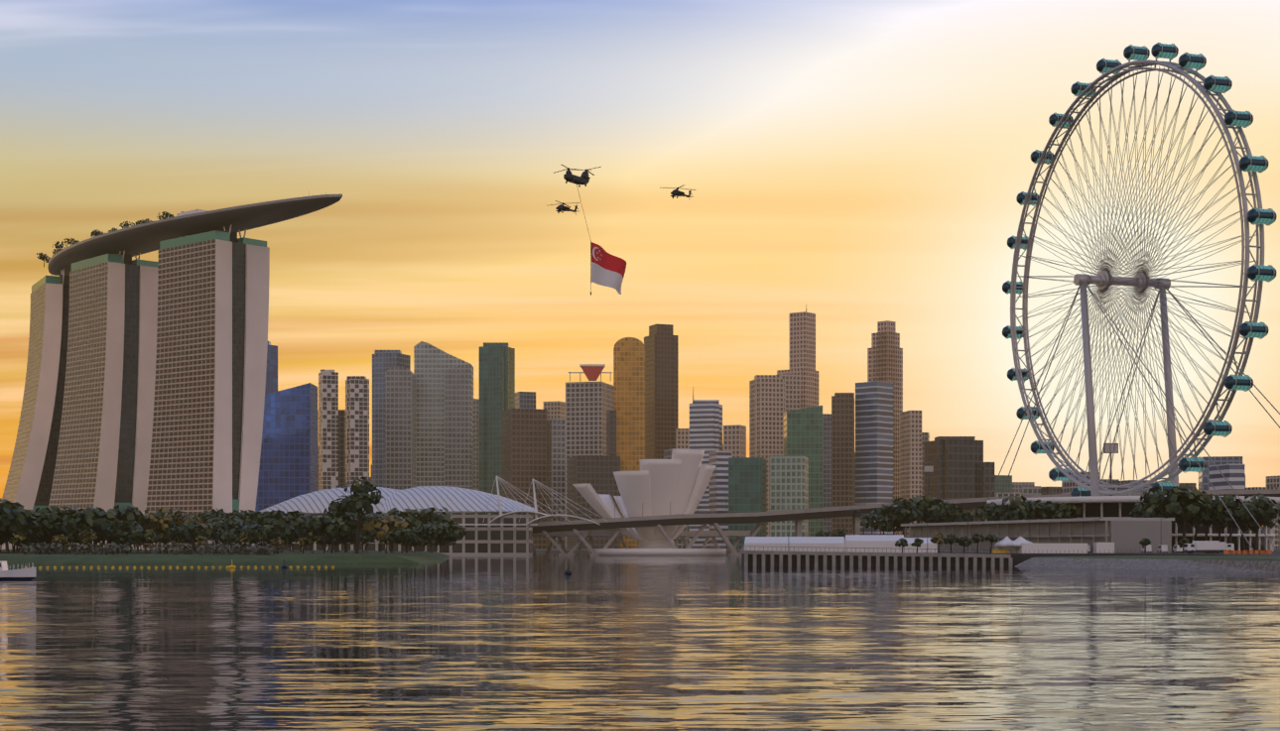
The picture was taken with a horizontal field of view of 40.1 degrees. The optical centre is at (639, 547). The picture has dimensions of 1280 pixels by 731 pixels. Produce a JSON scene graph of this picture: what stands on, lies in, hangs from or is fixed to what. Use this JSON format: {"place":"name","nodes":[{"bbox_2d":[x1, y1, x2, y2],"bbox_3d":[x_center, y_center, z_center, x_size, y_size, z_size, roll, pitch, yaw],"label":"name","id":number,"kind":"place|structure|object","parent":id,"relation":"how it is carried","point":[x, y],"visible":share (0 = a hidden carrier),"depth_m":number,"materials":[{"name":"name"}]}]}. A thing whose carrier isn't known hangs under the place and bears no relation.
{"place":"outdoors","nodes":[
{"label":"outdoors","id":0,"kind":"place"},
{"bbox_2d":[36,211,183,266],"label":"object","id":1,"kind":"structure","parent":0,"point":[96,232],"depth_m":1177.53,"materials":[{"name":"green plant"}]},
{"bbox_2d":[48,190,326,260],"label":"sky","id":2,"kind":"structure","parent":0,"point":[190,212],"depth_m":1103.38,"materials":[{"name":"plant"}]},
{"bbox_2d":[47,193,342,275],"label":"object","id":3,"kind":"structure","parent":0,"point":[145,238],"depth_m":1090.24,"materials":[{"name":"grey metal"}]},
{"bbox_2d":[0,549,450,564],"bbox_3d":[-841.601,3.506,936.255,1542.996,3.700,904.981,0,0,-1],"label":"shore","id":4,"kind":"structure","parent":0,"point":[288,557],"depth_m":518.84,"materials":[{"name":"green plant"}]},
{"bbox_2d":[0,268,69,549],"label":"tower","id":5,"kind":"structure","parent":4,"relation":"on","point":[29,483],"depth_m":1239.89,"materials":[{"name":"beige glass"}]},
{"bbox_2d":[41,250,158,549],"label":"tower","id":6,"kind":"structure","parent":4,"relation":"on","point":[103,456],"depth_m":1157.56,"materials":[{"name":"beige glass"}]},
{"bbox_2d":[142,224,269,549],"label":"tower","id":7,"kind":"structure","parent":4,"relation":"on","point":[211,355],"depth_m":1076.27,"materials":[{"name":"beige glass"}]},
{"bbox_2d":[202,512,537,556],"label":"glass building facade","id":8,"kind":"structure","parent":4,"relation":"on","point":[511,535],"depth_m":962.85,"materials":[{"name":"grey glass"}]},
{"bbox_2d":[258,486,539,512],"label":"expo roofs","id":9,"kind":"structure","parent":8,"relation":"on","point":[451,499],"depth_m":978.54,"materials":[{"name":"white metal"}]},
{"bbox_2d":[549,200,580,214],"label":"helicopter","id":10,"kind":"object","parent":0,"point":[561,207],"visible":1,"depth_m":707.45,"materials":[{"name":"grey metal"}]},
{"bbox_2d":[553,164,601,187],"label":"helicopter","id":11,"kind":"object","parent":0,"point":[570,177],"visible":1,"depth_m":687.39,"materials":[{"name":"grey metal"}]},
{"bbox_2d":[576,185,626,295],"bbox_3d":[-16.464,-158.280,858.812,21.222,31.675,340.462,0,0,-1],"label":"state flag","id":12,"kind":"object","parent":11,"relation":"hanging from","point":[607,269],"visible":1,"depth_m":1012.08,"materials":[{"name":"red fabric"}]},
{"bbox_2d":[0,553,1279,730],"bbox_3d":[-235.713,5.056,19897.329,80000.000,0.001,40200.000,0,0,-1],"label":"water","id":13,"kind":"structure","parent":0,"point":[543,642],"depth_m":88.39,"materials":[{"name":"grey liquid"}]},
{"bbox_2d":[0,560,36,580],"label":"patrol boat","id":14,"kind":"object","parent":13,"relation":"on","point":[29,574],"visible":0.94,"depth_m":266.89,"materials":[{"name":"white metal"}]},
{"bbox_2d":[23,559,572,574],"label":"buoys","id":15,"kind":"object","parent":13,"relation":"on","point":[568,572],"visible":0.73,"depth_m":419.97,"materials":[{"name":"orange"}]},
{"bbox_2d":[532,530,750,555],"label":"bridge","id":16,"kind":"structure","parent":13,"relation":"on","point":[706,534],"depth_m":1040.55,"materials":[{"name":"concrete"}]},
{"bbox_2d":[572,448,725,555],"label":"lotus-shaped museum","id":17,"kind":"structure","parent":13,"relation":"on","point":[677,483],"depth_m":998.41,"materials":[{"name":"grey concrete"}]},
{"bbox_2d":[740,546,1012,566],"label":"pier","id":18,"kind":"structure","parent":13,"relation":"in","point":[754,558],"depth_m":453.79,"materials":[{"name":"concrete"}]},
{"bbox_2d":[662,184,695,198],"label":"helicopter","id":19,"kind":"object","parent":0,"point":[676,192],"visible":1,"depth_m":672.90,"materials":[{"name":"grey metal"}]},
{"bbox_2d":[532,548,1279,553],"bbox_3d":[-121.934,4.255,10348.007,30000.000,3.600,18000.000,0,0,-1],"label":"city ground","id":20,"kind":"structure","parent":0,"point":[544,551],"depth_m":1348.32,"materials":[{"name":"grey concrete"}]},
{"bbox_2d":[256,341,315,511],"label":"blue skyline","id":21,"kind":"structure","parent":20,"relation":"on","point":[287,469],"depth_m":1694.82},
{"bbox_2d":[255,383,317,511],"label":"blue skyline","id":22,"kind":"structure","parent":20,"relation":"on","point":[291,411],"depth_m":1754.71},
{"bbox_2d":[318,370,369,491],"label":"skyscrapers","id":23,"kind":"structure","parent":20,"relation":"on","point":[356,426],"depth_m":1999.27,"materials":[{"name":"beige concrete"}]},
{"bbox_2d":[413,341,473,512],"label":"skyscraper","id":24,"kind":"structure","parent":20,"relation":"on","point":[432,364],"depth_m":2145.84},
{"bbox_2d":[613,337,644,548],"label":"skyscraper","id":25,"kind":"structure","parent":20,"relation":"on","point":[629,376],"depth_m":2298.73,"materials":[{"name":"gold metal"}]},
{"bbox_2d":[643,323,678,459],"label":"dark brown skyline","id":26,"kind":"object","parent":20,"relation":"on","point":[661,343],"visible":0.64,"depth_m":2406.02},
{"bbox_2d":[317,364,1119,548],"bbox_3d":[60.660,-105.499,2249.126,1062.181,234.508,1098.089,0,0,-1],"label":"buildings","id":27,"kind":"structure","parent":20,"relation":"on","point":[400,428],"depth_m":2095.58,"materials":[{"name":"grey concrete"}]},
{"bbox_2d":[543,374,921,542],"bbox_3d":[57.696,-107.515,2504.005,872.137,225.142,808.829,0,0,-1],"label":"buildings","id":28,"kind":"structure","parent":20,"relation":"on","point":[773,399],"depth_m":2224.59,"materials":[{"name":"beige concrete"}]},
{"bbox_2d":[479,342,1012,549],"bbox_3d":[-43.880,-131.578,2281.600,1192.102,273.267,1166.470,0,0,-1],"label":"buildings","id":29,"kind":"structure","parent":20,"relation":"on","point":[746,484],"depth_m":2300.44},
{"bbox_2d":[338,409,1158,549],"bbox_3d":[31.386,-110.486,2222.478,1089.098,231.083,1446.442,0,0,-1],"label":"buildings","id":30,"kind":"structure","parent":20,"relation":"on","point":[961,468],"depth_m":1898.16,"materials":[{"name":"grey concrete"}]},
{"bbox_2d":[369,392,1196,548],"bbox_3d":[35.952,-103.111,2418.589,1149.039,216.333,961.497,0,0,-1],"label":"buildings","id":31,"kind":"structure","parent":20,"relation":"on","point":[524,447],"depth_m":2008.11,"materials":[{"name":"concrete"}]},
{"bbox_2d":[769,456,808,536],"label":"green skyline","id":32,"kind":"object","parent":20,"relation":"on","point":[789,482],"visible":0.64,"depth_m":1704.54},
{"bbox_2d":[783,405,822,536],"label":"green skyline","id":33,"kind":"structure","parent":20,"relation":"on","point":[803,432],"depth_m":1901.08},
{"bbox_2d":[372,350,1245,536],"bbox_3d":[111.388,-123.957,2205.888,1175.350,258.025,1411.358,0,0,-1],"label":"buildings","id":34,"kind":"structure","parent":20,"relation":"on","point":[383,361],"depth_m":2252.93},
{"bbox_2d":[776,311,902,534],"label":"skyscrapers","id":35,"kind":"structure","parent":20,"relation":"on","point":[885,357],"depth_m":2312.99,"materials":[{"name":"brown concrete"}]},
{"bbox_2d":[855,381,893,534],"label":"skyscraper","id":36,"kind":"structure","parent":20,"relation":"on","point":[874,441],"depth_m":2113.03,"materials":[{"name":"grey glass"}]},
{"bbox_2d":[565,382,1279,549],"bbox_3d":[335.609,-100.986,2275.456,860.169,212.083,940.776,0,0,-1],"label":"buildings","id":37,"kind":"structure","parent":20,"relation":"on","point":[588,405],"depth_m":2203.65,"materials":[{"name":"grey concrete"}]},
{"bbox_2d":[568,364,612,382],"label":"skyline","id":38,"kind":"structure","parent":37,"relation":"on","point":[591,373],"depth_m":2193.19},
{"bbox_2d":[689,399,1244,549],"bbox_3d":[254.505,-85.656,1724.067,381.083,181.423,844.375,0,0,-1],"label":"buildings","id":39,"kind":"structure","parent":20,"relation":"on","point":[705,426],"depth_m":2100.28,"materials":[{"name":"grey concrete"}]},
{"bbox_2d":[917,549,1279,566],"bbox_3d":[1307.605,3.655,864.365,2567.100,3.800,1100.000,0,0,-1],"label":"land","id":40,"kind":"structure","parent":0,"point":[1017,559],"depth_m":458.03,"materials":[{"name":"concrete"},{"name":"stone"}]},
{"bbox_2d":[0,476,1279,555],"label":"trees","id":41,"kind":"object","parent":40,"relation":"on","point":[56,529],"visible":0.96,"depth_m":571.06,"materials":[{"name":"green plant"}]},
{"bbox_2d":[503,483,1279,555],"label":"bridge","id":42,"kind":"structure","parent":40,"relation":"on","point":[703,520],"depth_m":979.49,"materials":[{"name":"concrete"}]},
{"bbox_2d":[483,475,607,525],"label":"expo masts","id":43,"kind":"object","parent":42,"relation":"on","point":[535,511],"visible":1,"depth_m":927.70,"materials":[{"name":"metal"}]},
{"bbox_2d":[744,443,1272,557],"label":"shore props","id":44,"kind":"object","parent":40,"relation":"on","point":[883,543],"visible":0.92,"depth_m":483.51,"materials":[{"name":"white concrete"}]},
{"bbox_2d":[900,517,1174,552],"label":"pit building","id":45,"kind":"structure","parent":40,"relation":"on","point":[1124,535],"depth_m":532.60,"materials":[{"name":"concrete"}]},
{"bbox_2d":[978,59,1279,551],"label":"ferris wheel","id":46,"kind":"object","parent":40,"relation":"on","point":[1103,280],"visible":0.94,"depth_m":615.44,"materials":[{"name":"silver metal"}]},
{"bbox_2d":[1002,42,1277,497],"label":"ferris wheel capsules","id":47,"kind":"object","parent":46,"relation":"on","point":[1254,215],"visible":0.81,"depth_m":579.43,"materials":[{"name":"teal metal"}]},
{"bbox_2d":[987,496,1279,552],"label":"flyer terminal","id":48,"kind":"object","parent":40,"relation":"on","point":[1107,506],"visible":0.23,"depth_m":586.55,"materials":[{"name":"white paint"}]},
{"bbox_2d":[1015,554,1279,573],"bbox_3d":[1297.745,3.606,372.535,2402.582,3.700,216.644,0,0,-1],"label":"revetment","id":49,"kind":"object","parent":40,"relation":"on","point":[1247,563],"visible":0.77,"depth_m":390.84,"materials":[{"name":"grey stone"}]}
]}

